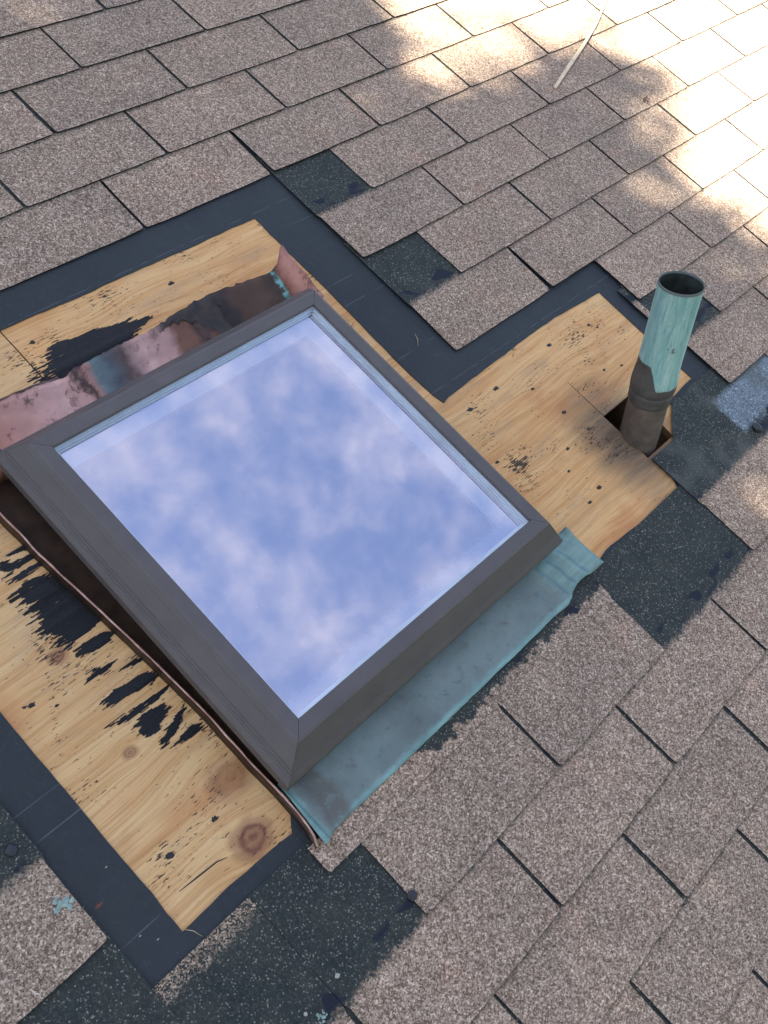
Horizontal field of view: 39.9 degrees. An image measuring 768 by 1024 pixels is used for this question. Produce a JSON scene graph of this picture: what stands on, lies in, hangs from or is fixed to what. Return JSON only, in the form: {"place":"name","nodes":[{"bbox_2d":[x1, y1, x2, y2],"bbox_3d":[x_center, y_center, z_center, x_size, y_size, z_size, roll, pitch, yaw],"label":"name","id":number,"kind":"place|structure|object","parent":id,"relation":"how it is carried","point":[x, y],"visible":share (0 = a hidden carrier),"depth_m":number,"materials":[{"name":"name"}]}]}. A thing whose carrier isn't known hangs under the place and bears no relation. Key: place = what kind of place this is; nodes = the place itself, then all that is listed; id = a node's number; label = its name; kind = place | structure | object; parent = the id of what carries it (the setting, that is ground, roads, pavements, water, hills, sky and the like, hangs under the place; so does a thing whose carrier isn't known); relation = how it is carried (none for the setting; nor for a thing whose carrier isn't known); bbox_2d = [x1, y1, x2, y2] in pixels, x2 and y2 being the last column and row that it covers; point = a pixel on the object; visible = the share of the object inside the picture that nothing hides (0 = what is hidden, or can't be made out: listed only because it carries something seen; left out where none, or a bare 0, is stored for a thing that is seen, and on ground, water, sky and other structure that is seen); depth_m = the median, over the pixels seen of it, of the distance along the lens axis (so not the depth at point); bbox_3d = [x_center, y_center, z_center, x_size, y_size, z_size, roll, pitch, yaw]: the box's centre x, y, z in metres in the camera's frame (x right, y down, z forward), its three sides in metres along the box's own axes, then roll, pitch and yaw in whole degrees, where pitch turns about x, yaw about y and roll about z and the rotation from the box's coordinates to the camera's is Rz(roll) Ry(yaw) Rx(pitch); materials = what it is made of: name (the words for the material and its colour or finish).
{"place":"outdoors","nodes":[
{"label":"outdoors","id":0,"kind":"place"},
{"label":"house wall","id":1,"kind":"structure","parent":0,"visible":0},
{"bbox_2d":[0,0,767,1023],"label":"roof","id":2,"kind":"structure","parent":1,"relation":"on","point":[560,816],"depth_m":1.83,"materials":[{"name":"brown asphalt"}]},
{"bbox_2d":[4,843,17,856],"bbox_3d":[-0.438,0.398,1.244,0.015,0.008,0.015,7,43,3],"label":"tar lump","id":3,"kind":"object","parent":2,"relation":"on","point":[11,849],"visible":1,"depth_m":1.24,"materials":[{"name":"grey"}]},
{"bbox_2d":[53,895,73,913],"bbox_3d":[-0.373,0.456,1.230,0.024,0.009,0.020,-5,44,-10],"label":"lichen","id":4,"kind":"object","parent":2,"relation":"on","point":[63,902],"visible":1,"depth_m":1.23},
{"bbox_2d":[0,333,291,931],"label":"plywood sheet","id":5,"kind":"object","parent":2,"relation":"on","point":[180,805],"visible":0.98,"depth_m":1.36,"materials":[{"name":"beige wood"}]},
{"bbox_2d":[0,449,318,848],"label":"side flashing","id":6,"kind":"object","parent":2,"relation":"on","point":[27,526],"visible":0.73,"depth_m":1.44,"materials":[{"name":"orange metal"}]},
{"bbox_2d":[316,1011,327,1023],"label":"lichen","id":7,"kind":"object","parent":2,"relation":"on","point":[320,1016],"visible":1,"depth_m":1.26},
{"bbox_2d":[0,219,690,557],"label":"plywood sheet","id":8,"kind":"object","parent":2,"relation":"on","point":[533,426],"visible":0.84,"depth_m":1.86,"materials":[{"name":"beige wood"}]},
{"bbox_2d":[0,288,562,790],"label":"skylight","id":9,"kind":"object","parent":8,"relation":"on","point":[302,534],"visible":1,"depth_m":1.51,"materials":[{"name":"blue glass"}]},
{"bbox_2d":[0,245,323,482],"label":"head flashing","id":10,"kind":"object","parent":9,"relation":"attached to","point":[29,410],"visible":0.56,"depth_m":1.67,"materials":[{"name":"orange metal"}]},
{"bbox_2d":[605,400,667,450],"bbox_3d":[0.492,-0.171,2.060,0.200,0.087,0.037,46,54,11],"label":"hole","id":11,"kind":"object","parent":8,"relation":"attached to","point":[614,417],"depth_m":2.05,"materials":[{"name":"black"}]},
{"bbox_2d":[0,131,710,988],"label":"roofing felt","id":12,"kind":"object","parent":2,"relation":"on","point":[38,803],"visible":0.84,"depth_m":1.78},
{"bbox_2d":[95,902,102,909],"bbox_3d":[-0.336,0.464,1.249,0.006,0.002,0.012,46,54,11],"label":"bark chip","id":13,"kind":"object","parent":12,"relation":"on","point":[98,905],"visible":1,"depth_m":1.25,"materials":[{"name":"brown wood"}]},
{"bbox_2d":[407,890,417,900],"bbox_3d":[0.036,0.495,1.365,0.013,0.007,0.014,20,46,16],"label":"tar lump","id":14,"kind":"object","parent":2,"relation":"on","point":[412,895],"visible":1,"depth_m":1.36,"materials":[{"name":"grey"}]},
{"bbox_2d":[277,527,603,843],"bbox_3d":[0.112,0.226,1.551,0.099,0.034,0.665,46,54,11],"label":"apron flashing","id":15,"kind":"object","parent":2,"relation":"on","point":[336,787],"visible":0.73,"depth_m":1.53,"materials":[{"name":"teal metal"}]},
{"bbox_2d":[554,0,606,88],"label":"wood lath","id":16,"kind":"object","parent":2,"relation":"on","point":[569,65],"visible":1,"depth_m":2.55,"materials":[{"name":"beige wood"}]},
{"bbox_2d":[620,271,704,457],"bbox_3d":[0.458,0.031,2.121,0.081,1.122,0.083,33,50,27],"label":"vent pipe","id":17,"kind":"object","parent":2,"relation":"on","point":[677,298],"visible":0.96,"depth_m":1.80,"materials":[{"name":"teal metal"}]},
{"bbox_2d":[752,423,761,431],"bbox_3d":[0.725,-0.164,2.055,0.022,0.011,0.020,46,54,11],"label":"tar lump","id":18,"kind":"object","parent":2,"relation":"on","point":[757,427],"visible":1,"depth_m":2.05,"materials":[{"name":"grey"}]}
]}

